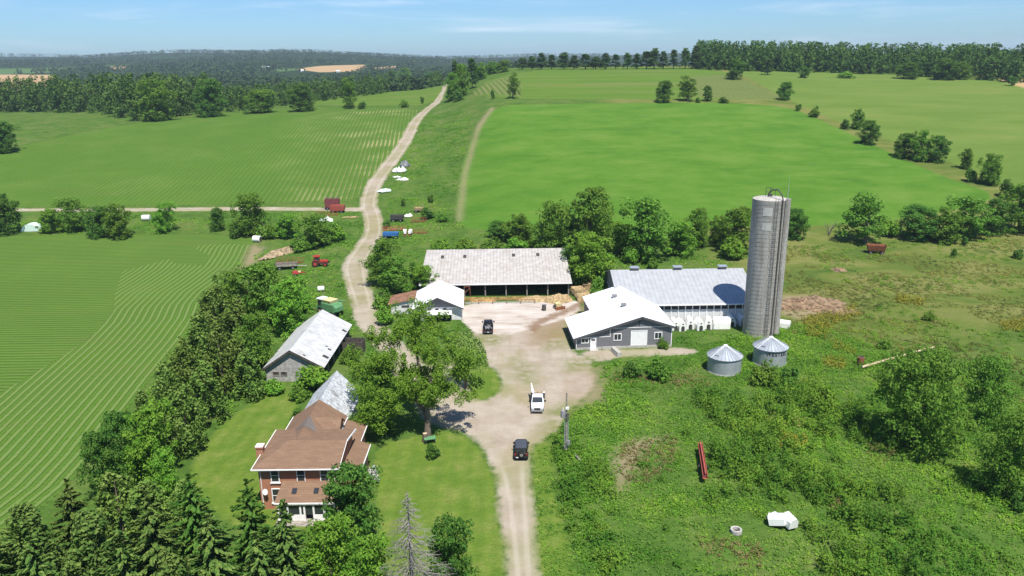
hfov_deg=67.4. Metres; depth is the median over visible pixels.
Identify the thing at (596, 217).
deciduous tree
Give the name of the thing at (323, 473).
window
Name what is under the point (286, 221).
deciduous tree
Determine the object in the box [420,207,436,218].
bush
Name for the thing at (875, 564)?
thicket
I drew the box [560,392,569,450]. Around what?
utility pole
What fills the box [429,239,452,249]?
bush
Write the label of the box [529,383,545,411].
flatbed truck
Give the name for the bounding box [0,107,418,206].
bean field
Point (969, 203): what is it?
deciduous tree
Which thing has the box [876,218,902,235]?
bush
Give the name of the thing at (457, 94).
bush
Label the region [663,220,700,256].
deciduous tree
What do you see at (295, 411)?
bush
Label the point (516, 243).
bush
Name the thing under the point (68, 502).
spruce tree
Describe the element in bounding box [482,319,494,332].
pickup truck
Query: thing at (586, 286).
hay bale
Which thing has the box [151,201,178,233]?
deciduous tree
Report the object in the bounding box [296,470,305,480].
window
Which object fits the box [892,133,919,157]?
deciduous tree
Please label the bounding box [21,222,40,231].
shelter
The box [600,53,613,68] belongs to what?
pine tree
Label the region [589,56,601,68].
pine tree
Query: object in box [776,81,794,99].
deciduous tree
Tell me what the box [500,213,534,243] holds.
deciduous tree
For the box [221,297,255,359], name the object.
cedar tree
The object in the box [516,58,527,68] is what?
pine tree
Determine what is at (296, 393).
bush
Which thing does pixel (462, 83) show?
deciduous tree
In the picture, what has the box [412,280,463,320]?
garage
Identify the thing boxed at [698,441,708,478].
grain auger
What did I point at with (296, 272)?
farm implement
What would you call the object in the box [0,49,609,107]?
valley forest
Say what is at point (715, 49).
pine tree
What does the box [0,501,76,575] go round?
cedar tree
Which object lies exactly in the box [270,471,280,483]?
window
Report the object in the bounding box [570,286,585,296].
hay bale
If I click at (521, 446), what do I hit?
sport utility vehicle
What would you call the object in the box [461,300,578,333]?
concrete pad
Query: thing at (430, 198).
bush
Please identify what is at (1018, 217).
deciduous tree
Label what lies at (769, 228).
silo
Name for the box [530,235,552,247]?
bush
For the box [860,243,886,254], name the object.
dump wagon
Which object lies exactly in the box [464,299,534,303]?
feed fence
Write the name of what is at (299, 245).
bush
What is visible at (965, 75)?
deciduous tree
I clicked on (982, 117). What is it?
pasture
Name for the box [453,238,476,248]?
bush
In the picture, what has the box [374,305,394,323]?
bush
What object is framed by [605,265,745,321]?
cattle barn
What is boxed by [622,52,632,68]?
pine tree
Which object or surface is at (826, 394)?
bush
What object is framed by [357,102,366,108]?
bush
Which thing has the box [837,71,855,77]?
bush
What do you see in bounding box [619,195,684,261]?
deciduous tree
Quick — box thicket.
[549,324,1023,575]
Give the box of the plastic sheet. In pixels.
[392,166,406,171]
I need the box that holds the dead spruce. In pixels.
[379,493,459,575]
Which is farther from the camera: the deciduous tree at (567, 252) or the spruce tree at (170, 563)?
the deciduous tree at (567, 252)
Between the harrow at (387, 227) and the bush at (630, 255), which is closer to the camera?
the bush at (630, 255)
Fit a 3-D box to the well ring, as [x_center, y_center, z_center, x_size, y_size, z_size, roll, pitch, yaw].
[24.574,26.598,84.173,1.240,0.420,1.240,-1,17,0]
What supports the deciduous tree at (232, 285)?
on the ground at (44, 126)
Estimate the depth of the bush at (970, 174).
262.05 m
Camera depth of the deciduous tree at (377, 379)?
106.58 m
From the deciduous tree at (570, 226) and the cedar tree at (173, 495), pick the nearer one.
the cedar tree at (173, 495)
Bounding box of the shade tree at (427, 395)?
[344,296,487,440]
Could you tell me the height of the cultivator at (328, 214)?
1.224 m
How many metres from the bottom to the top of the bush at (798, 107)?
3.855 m
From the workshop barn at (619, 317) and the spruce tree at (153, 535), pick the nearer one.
the spruce tree at (153, 535)
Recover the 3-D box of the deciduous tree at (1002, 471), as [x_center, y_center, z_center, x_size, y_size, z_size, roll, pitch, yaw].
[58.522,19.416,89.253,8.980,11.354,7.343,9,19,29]
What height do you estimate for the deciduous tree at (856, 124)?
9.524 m
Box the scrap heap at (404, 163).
[399,159,410,166]
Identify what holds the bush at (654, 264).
on the ground at (44, 126)
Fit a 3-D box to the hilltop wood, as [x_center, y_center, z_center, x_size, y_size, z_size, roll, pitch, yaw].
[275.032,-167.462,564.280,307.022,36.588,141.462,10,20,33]
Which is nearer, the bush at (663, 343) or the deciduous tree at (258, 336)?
the deciduous tree at (258, 336)
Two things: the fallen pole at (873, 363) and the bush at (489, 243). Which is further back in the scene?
the bush at (489, 243)
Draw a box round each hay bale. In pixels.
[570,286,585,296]
[575,292,588,301]
[582,280,592,289]
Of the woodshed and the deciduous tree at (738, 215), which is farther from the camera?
the deciduous tree at (738, 215)
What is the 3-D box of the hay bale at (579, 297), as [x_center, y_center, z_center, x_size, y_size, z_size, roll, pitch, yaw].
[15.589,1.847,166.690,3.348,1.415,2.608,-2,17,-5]
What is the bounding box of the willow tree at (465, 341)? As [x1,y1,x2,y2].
[442,330,488,387]
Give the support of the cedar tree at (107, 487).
on the ground at (44, 126)
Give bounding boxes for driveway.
[15,85,695,575]
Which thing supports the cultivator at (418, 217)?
on the ground at (44, 126)
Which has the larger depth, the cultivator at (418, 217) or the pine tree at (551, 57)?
the pine tree at (551, 57)
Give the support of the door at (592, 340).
in the workshop barn at (619, 317)
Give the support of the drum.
on the ground at (44, 126)
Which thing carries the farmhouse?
on the lawn at (455, 478)
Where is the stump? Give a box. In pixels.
[422,432,427,442]
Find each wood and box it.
[0,70,444,120]
[690,39,1023,82]
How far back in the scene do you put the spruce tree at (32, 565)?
60.16 m
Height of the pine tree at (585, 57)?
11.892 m
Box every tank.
[141,215,150,220]
[317,286,324,291]
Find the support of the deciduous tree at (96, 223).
on the ground at (44, 126)
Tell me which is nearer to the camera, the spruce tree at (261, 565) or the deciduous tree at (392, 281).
the spruce tree at (261, 565)
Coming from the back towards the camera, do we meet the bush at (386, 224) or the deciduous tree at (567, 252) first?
the bush at (386, 224)
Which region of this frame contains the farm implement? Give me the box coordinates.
[292,270,305,275]
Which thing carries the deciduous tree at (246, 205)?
on the ground at (44, 126)
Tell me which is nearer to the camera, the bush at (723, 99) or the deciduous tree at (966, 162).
the deciduous tree at (966, 162)
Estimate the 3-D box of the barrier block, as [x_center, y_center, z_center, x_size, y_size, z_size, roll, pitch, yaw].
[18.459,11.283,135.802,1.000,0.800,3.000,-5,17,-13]
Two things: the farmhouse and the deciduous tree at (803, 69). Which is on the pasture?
the deciduous tree at (803, 69)
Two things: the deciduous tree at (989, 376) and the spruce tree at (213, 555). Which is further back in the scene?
the deciduous tree at (989, 376)
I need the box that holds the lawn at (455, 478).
[190,366,573,575]
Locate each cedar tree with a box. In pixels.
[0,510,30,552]
[91,470,142,543]
[123,479,179,551]
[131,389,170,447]
[150,361,189,429]
[158,478,204,547]
[162,382,207,461]
[165,336,203,400]
[182,311,223,369]
[185,360,230,427]
[196,283,231,337]
[202,330,246,401]
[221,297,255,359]
[232,348,266,403]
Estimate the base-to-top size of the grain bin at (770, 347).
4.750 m
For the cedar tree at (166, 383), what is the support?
on the ground at (44, 126)
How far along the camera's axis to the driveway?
124.44 m
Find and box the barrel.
[857,356,864,365]
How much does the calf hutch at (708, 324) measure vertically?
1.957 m
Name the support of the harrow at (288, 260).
on the ground at (44, 126)
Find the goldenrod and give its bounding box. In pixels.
[774,291,1023,446]
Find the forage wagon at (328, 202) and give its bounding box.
[321,196,339,209]
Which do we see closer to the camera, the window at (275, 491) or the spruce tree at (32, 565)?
the spruce tree at (32, 565)
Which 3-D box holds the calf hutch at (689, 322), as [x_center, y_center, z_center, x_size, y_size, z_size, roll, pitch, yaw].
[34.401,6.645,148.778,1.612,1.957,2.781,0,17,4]
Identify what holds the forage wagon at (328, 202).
on the driveway
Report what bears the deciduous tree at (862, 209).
on the ground at (44, 126)
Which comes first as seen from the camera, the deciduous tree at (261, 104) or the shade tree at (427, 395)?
the shade tree at (427, 395)
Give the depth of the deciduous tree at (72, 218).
228.44 m
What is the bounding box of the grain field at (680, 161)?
[456,102,990,229]
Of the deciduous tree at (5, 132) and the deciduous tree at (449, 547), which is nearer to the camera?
the deciduous tree at (449, 547)
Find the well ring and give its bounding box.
[730,526,741,535]
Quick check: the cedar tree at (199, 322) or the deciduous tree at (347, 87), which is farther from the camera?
the deciduous tree at (347, 87)
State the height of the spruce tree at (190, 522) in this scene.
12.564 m
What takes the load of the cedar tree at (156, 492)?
on the ground at (44, 126)
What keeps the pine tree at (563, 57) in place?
on the hay field at (609, 83)
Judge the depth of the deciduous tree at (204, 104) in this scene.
441.28 m
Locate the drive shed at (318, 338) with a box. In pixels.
[262,310,365,381]
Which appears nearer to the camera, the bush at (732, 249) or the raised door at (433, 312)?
the raised door at (433, 312)
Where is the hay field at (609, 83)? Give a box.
[246,67,776,105]
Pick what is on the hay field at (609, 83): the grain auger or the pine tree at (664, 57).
the pine tree at (664, 57)
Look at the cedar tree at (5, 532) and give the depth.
78.54 m
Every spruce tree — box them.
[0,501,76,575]
[0,541,20,575]
[12,535,55,575]
[48,478,112,559]
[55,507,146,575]
[91,529,143,575]
[125,490,192,575]
[152,546,193,575]
[165,473,242,575]
[187,513,250,575]
[226,478,280,575]
[236,531,280,575]
[264,499,311,575]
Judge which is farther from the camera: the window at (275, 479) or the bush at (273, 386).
the bush at (273, 386)
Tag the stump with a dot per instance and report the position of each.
(424, 435)
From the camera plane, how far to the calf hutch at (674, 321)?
147.04 m
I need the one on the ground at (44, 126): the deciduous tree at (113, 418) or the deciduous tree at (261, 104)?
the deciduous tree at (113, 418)
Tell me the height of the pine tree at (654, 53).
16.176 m
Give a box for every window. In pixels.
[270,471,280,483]
[271,488,279,503]
[272,371,279,375]
[280,371,286,375]
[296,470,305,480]
[319,470,328,480]
[581,338,588,343]
[613,333,621,340]
[654,332,661,338]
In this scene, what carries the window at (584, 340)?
in the workshop barn at (619, 317)
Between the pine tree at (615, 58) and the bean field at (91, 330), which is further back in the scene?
the pine tree at (615, 58)
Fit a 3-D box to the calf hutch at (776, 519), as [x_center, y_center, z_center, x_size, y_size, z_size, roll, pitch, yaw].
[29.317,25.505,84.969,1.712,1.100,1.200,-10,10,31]
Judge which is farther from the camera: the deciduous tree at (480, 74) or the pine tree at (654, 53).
the pine tree at (654, 53)
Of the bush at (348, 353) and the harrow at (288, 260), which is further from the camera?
the harrow at (288, 260)
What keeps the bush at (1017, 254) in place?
on the ground at (44, 126)
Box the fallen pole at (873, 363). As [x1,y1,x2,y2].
[861,346,934,367]
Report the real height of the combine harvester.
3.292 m
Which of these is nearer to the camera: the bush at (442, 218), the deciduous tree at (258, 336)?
the deciduous tree at (258, 336)
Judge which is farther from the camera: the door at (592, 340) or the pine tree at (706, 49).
the pine tree at (706, 49)
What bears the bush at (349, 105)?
on the bean field at (292, 155)
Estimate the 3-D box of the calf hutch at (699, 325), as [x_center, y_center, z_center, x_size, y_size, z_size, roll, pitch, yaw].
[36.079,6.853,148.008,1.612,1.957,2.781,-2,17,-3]
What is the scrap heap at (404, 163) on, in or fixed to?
on the ground at (44, 126)
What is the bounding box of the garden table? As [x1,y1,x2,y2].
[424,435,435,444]
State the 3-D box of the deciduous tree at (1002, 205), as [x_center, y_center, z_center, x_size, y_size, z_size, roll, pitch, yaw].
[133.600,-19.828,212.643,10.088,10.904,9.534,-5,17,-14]
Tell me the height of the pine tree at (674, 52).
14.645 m
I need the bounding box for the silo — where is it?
[742,178,790,337]
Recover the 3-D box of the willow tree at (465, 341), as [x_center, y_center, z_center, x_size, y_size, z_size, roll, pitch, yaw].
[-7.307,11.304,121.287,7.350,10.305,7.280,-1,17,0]
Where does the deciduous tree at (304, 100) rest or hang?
on the bean field at (292, 155)
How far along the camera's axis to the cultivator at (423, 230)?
223.87 m
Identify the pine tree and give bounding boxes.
[451,60,457,90]
[466,58,478,87]
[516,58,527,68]
[527,56,537,68]
[535,53,547,68]
[547,54,556,68]
[556,52,571,68]
[568,55,579,68]
[579,54,593,68]
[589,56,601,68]
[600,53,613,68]
[611,54,620,68]
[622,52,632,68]
[632,53,642,68]
[641,51,652,68]
[648,48,660,68]
[658,51,668,68]
[668,49,678,68]
[679,48,691,68]
[688,45,701,68]
[701,48,709,67]
[712,43,720,64]
[761,59,772,74]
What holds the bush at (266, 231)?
on the ground at (44, 126)
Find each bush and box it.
[228,222,240,237]
[255,217,276,238]
[263,378,285,394]
[288,380,311,403]
[289,232,312,252]
[289,407,300,420]
[291,365,330,388]
[324,222,346,240]
[338,342,361,364]
[342,102,354,108]
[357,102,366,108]
[368,465,379,483]
[370,288,390,307]
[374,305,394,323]
[382,220,390,226]
[399,99,408,107]
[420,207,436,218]
[425,442,440,460]
[427,195,433,201]
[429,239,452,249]
[435,211,449,221]
[452,89,464,100]
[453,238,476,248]
[479,236,504,248]
[504,237,529,248]
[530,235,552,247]
[588,273,607,293]
[621,245,638,263]
[623,360,642,378]
[646,353,675,383]
[647,257,659,268]
[657,335,669,349]
[718,97,728,102]
[720,237,747,258]
[747,358,780,386]
[779,367,799,388]
[795,104,801,110]
[808,105,819,116]
[809,385,840,410]
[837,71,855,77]
[840,119,849,128]
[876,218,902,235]
[876,338,893,349]
[921,310,936,320]
[950,248,957,256]
[961,236,968,245]
[964,168,977,181]
[999,179,1015,195]
[1007,75,1016,85]
[1011,491,1023,514]
[1012,249,1023,258]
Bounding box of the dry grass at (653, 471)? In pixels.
[609,371,895,567]
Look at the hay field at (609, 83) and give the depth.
483.25 m
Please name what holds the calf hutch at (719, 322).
on the ground at (44, 126)
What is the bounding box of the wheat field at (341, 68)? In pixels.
[0,65,1023,90]
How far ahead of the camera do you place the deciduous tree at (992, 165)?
257.56 m
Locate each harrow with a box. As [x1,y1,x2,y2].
[276,257,303,262]
[383,226,403,230]
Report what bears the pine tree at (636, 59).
on the hay field at (609, 83)
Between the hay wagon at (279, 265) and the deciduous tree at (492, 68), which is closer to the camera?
the hay wagon at (279, 265)
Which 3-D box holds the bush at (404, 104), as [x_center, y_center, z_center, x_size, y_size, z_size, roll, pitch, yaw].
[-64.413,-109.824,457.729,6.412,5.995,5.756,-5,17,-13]
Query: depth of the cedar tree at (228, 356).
118.31 m
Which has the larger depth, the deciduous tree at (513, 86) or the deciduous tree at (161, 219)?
the deciduous tree at (513, 86)
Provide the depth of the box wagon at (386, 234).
218.99 m
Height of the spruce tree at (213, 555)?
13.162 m
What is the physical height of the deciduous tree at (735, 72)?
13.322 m
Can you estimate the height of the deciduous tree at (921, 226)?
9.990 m
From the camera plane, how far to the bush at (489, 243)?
205.66 m
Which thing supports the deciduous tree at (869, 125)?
on the ground at (44, 126)
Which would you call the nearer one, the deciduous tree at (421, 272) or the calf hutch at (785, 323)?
the calf hutch at (785, 323)
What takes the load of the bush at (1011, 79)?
on the pasture
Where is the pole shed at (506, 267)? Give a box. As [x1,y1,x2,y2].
[419,248,571,299]
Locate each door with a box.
[427,310,451,314]
[590,338,595,348]
[631,331,646,345]
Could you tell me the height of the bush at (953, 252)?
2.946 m
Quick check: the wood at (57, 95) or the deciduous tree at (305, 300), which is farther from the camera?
the wood at (57, 95)
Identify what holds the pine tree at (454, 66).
on the ground at (44, 126)
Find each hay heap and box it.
[471,298,496,301]
[516,295,549,301]
[544,293,573,303]
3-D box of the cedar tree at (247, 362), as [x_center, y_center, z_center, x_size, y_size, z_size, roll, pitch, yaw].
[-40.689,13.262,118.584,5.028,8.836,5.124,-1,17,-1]
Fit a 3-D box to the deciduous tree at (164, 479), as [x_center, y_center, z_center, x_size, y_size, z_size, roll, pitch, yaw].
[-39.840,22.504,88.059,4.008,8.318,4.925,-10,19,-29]
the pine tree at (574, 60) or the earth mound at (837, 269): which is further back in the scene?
the pine tree at (574, 60)
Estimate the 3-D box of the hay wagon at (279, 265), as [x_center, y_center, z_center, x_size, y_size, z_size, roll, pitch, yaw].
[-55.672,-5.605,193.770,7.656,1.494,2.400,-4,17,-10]
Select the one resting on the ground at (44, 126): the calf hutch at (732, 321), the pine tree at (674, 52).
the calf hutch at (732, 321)
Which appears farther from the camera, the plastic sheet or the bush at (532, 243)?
the plastic sheet
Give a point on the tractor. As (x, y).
(316, 261)
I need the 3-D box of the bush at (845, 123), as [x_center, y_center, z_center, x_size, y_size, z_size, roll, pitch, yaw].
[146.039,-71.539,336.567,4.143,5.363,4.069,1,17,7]
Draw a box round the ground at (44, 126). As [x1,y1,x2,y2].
[0,66,1023,575]
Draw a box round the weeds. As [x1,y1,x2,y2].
[545,323,1023,575]
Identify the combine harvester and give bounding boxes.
[316,296,345,315]
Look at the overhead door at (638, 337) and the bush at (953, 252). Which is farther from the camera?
the bush at (953, 252)
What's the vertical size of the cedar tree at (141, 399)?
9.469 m
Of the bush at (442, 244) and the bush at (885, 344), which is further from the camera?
the bush at (442, 244)
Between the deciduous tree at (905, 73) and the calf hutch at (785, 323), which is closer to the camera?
the calf hutch at (785, 323)
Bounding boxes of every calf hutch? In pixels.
[670,317,678,330]
[676,317,686,331]
[685,316,693,328]
[693,317,704,330]
[704,316,712,329]
[712,316,729,328]
[726,313,735,326]
[735,313,742,325]
[768,513,785,525]
[780,319,790,328]
[785,511,798,529]
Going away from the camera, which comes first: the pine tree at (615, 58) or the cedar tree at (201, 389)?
the cedar tree at (201, 389)
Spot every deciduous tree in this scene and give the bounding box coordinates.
[0,121,20,152]
[0,193,22,235]
[35,208,63,233]
[51,197,89,232]
[73,430,128,504]
[83,205,113,238]
[98,409,138,474]
[101,203,132,240]
[120,397,180,486]
[132,77,178,121]
[144,445,179,516]
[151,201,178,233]
[192,78,230,117]
[208,207,226,231]
[211,269,256,320]
[229,192,269,235]
[233,259,290,327]
[233,310,277,369]
[240,89,277,112]
[264,274,310,339]
[273,213,301,238]
[285,83,317,111]
[288,286,316,314]
[290,213,332,248]
[295,510,361,575]
[319,459,384,556]
[338,530,394,575]
[339,77,357,102]
[357,235,403,288]
[358,357,401,429]
[378,254,416,295]
[382,69,396,79]
[396,67,411,77]
[409,264,439,290]
[426,512,480,575]
[443,72,460,100]
[455,63,472,95]
[472,62,488,79]
[484,61,498,73]
[484,220,510,239]
[496,60,510,71]
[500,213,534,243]
[507,72,520,98]
[526,198,569,247]
[556,186,615,253]
[556,213,584,248]
[560,243,585,280]
[564,230,618,286]
[608,220,633,254]
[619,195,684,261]
[656,80,674,102]
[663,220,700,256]
[677,75,698,100]
[681,207,709,248]
[702,85,712,100]
[706,215,728,243]
[712,206,751,254]
[723,59,748,79]
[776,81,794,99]
[788,207,811,240]
[798,66,809,77]
[835,190,889,243]
[850,108,864,128]
[855,119,881,144]
[865,344,981,462]
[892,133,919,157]
[894,202,939,240]
[895,62,922,78]
[909,130,935,161]
[926,135,952,162]
[926,206,969,243]
[931,58,961,79]
[946,194,1003,239]
[952,61,973,79]
[957,147,973,168]
[959,352,1020,432]
[967,406,1023,501]
[972,198,1020,235]
[976,153,1003,185]
[997,183,1023,233]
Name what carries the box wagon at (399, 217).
on the ground at (44, 126)
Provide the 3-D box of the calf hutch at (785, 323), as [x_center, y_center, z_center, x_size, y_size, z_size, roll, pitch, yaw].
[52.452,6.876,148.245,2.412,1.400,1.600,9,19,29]
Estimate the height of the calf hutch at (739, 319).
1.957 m
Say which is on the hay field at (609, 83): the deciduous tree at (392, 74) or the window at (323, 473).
the deciduous tree at (392, 74)
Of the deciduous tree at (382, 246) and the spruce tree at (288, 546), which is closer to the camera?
the spruce tree at (288, 546)
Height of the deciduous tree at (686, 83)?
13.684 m
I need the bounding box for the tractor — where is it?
[312,255,329,266]
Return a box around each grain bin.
[707,344,742,376]
[752,336,788,367]
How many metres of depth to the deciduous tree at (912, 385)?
98.74 m
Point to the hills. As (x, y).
(27, 71)
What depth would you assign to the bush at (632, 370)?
124.82 m
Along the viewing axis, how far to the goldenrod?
148.56 m
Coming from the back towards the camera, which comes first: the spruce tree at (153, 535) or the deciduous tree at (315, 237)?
the deciduous tree at (315, 237)
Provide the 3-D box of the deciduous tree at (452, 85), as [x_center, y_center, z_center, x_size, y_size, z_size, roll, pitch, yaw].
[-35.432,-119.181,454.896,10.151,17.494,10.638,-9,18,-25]
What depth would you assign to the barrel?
129.20 m
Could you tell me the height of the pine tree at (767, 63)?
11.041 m
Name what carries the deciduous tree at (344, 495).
on the ground at (44, 126)
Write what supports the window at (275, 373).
in the drive shed at (318, 338)
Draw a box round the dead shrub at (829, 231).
[824,219,836,235]
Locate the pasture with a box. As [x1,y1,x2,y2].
[742,69,1023,186]
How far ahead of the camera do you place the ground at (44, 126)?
147.25 m
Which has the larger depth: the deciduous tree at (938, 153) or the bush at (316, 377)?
the deciduous tree at (938, 153)
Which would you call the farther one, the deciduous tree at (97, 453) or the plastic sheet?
the plastic sheet
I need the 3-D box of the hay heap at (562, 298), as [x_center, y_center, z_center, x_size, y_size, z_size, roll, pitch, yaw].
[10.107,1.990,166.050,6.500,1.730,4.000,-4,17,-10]
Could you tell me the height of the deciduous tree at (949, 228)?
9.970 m
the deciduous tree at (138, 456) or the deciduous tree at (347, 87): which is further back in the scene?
the deciduous tree at (347, 87)
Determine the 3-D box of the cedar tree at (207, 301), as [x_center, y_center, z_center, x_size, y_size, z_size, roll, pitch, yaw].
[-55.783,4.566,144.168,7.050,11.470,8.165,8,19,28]
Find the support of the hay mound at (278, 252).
on the ground at (44, 126)
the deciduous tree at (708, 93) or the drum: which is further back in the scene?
the deciduous tree at (708, 93)
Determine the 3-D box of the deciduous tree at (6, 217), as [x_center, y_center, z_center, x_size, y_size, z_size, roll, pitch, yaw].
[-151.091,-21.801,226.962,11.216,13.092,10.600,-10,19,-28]
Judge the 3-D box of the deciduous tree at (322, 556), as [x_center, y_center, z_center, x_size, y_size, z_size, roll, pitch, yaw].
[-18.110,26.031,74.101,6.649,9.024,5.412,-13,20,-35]
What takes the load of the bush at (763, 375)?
on the ground at (44, 126)
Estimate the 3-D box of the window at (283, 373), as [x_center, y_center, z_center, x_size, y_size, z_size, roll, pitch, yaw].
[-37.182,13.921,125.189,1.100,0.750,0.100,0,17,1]
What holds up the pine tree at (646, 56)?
on the hay field at (609, 83)
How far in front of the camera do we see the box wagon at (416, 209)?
244.63 m
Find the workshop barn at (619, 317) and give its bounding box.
[565,286,675,351]
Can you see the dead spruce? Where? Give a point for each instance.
(412, 558)
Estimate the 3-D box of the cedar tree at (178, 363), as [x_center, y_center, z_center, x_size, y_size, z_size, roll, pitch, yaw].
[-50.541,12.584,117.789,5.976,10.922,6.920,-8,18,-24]
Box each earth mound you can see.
[781,295,846,310]
[809,306,860,314]
[830,267,846,271]
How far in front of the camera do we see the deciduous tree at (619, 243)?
199.21 m
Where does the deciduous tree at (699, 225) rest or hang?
on the ground at (44, 126)
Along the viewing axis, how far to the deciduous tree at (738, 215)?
198.32 m
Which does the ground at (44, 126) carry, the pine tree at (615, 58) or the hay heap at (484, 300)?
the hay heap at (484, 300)
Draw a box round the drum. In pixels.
[252,236,261,241]
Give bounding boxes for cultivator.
[316,211,337,215]
[407,229,427,233]
[411,217,425,221]
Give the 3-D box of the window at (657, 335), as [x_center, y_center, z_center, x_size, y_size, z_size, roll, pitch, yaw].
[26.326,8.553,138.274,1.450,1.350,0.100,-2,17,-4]
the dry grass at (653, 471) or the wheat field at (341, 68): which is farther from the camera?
the wheat field at (341, 68)
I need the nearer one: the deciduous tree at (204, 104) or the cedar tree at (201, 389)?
the cedar tree at (201, 389)
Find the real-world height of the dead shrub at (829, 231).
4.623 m
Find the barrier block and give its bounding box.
[611,347,621,356]
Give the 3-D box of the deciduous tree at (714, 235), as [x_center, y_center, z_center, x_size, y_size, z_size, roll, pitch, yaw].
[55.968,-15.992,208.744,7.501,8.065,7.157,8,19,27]
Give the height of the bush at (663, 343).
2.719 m
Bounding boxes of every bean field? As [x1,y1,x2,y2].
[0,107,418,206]
[0,233,253,537]
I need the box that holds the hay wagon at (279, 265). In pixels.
[275,261,306,269]
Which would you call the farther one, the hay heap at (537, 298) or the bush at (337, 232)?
the bush at (337, 232)
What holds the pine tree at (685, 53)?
on the hay field at (609, 83)
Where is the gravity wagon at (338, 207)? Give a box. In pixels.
[329,204,344,212]
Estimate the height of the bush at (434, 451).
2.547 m
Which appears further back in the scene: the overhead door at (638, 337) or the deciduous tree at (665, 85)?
the deciduous tree at (665, 85)
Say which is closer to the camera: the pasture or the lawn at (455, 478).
the lawn at (455, 478)
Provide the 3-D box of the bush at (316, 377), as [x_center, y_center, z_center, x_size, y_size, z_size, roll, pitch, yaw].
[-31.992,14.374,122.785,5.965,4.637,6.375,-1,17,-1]
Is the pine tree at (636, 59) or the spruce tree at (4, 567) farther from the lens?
the pine tree at (636, 59)
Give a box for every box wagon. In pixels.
[378,231,398,238]
[386,214,403,221]
[414,207,422,212]
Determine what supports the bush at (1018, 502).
on the ground at (44, 126)
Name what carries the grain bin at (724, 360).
on the ground at (44, 126)
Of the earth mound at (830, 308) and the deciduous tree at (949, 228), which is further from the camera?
the deciduous tree at (949, 228)
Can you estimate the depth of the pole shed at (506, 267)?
174.81 m
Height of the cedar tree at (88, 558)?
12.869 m
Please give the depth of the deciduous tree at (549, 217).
199.00 m
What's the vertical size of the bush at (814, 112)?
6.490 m
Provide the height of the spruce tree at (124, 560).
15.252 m
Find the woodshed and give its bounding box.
[305,371,357,419]
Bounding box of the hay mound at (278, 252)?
[258,246,296,259]
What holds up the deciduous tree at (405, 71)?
on the hills
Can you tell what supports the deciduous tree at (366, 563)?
on the ground at (44, 126)
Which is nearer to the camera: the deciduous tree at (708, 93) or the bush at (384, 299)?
the bush at (384, 299)
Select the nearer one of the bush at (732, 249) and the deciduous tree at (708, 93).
the bush at (732, 249)
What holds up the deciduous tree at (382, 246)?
on the ground at (44, 126)
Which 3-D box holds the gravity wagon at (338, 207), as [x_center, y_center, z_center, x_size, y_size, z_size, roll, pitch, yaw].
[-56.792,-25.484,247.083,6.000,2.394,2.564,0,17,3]
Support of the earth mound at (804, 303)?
on the ground at (44, 126)
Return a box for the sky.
[0,0,1023,57]
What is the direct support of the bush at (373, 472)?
on the lawn at (455, 478)
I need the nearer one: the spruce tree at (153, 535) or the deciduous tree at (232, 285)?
the spruce tree at (153, 535)
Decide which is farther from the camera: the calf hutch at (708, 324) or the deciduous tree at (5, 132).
the deciduous tree at (5, 132)
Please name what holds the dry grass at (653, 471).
on the ground at (44, 126)
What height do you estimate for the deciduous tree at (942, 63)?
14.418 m
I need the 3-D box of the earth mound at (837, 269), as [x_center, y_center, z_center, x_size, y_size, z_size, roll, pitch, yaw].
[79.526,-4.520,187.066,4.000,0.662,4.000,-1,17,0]
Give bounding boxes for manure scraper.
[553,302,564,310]
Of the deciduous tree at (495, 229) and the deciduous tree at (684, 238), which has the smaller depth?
the deciduous tree at (684, 238)
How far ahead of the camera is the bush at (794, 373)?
120.46 m
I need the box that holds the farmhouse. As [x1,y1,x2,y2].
[250,399,370,526]
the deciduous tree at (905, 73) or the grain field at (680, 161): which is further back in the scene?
the deciduous tree at (905, 73)
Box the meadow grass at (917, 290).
[783,238,1023,402]
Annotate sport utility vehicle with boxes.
[513,439,529,458]
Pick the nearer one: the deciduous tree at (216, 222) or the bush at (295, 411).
the bush at (295, 411)
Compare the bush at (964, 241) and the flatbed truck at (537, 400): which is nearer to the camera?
the flatbed truck at (537, 400)
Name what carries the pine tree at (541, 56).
on the ground at (44, 126)
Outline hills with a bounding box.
[0,50,1020,88]
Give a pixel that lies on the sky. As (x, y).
(446, 28)
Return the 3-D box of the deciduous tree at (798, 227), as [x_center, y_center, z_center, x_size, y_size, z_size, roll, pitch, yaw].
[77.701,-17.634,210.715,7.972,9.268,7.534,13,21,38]
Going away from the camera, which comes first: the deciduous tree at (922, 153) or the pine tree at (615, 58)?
the deciduous tree at (922, 153)
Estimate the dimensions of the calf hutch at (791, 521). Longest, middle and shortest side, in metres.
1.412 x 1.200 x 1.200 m
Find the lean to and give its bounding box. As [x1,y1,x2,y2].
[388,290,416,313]
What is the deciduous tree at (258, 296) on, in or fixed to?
on the ground at (44, 126)

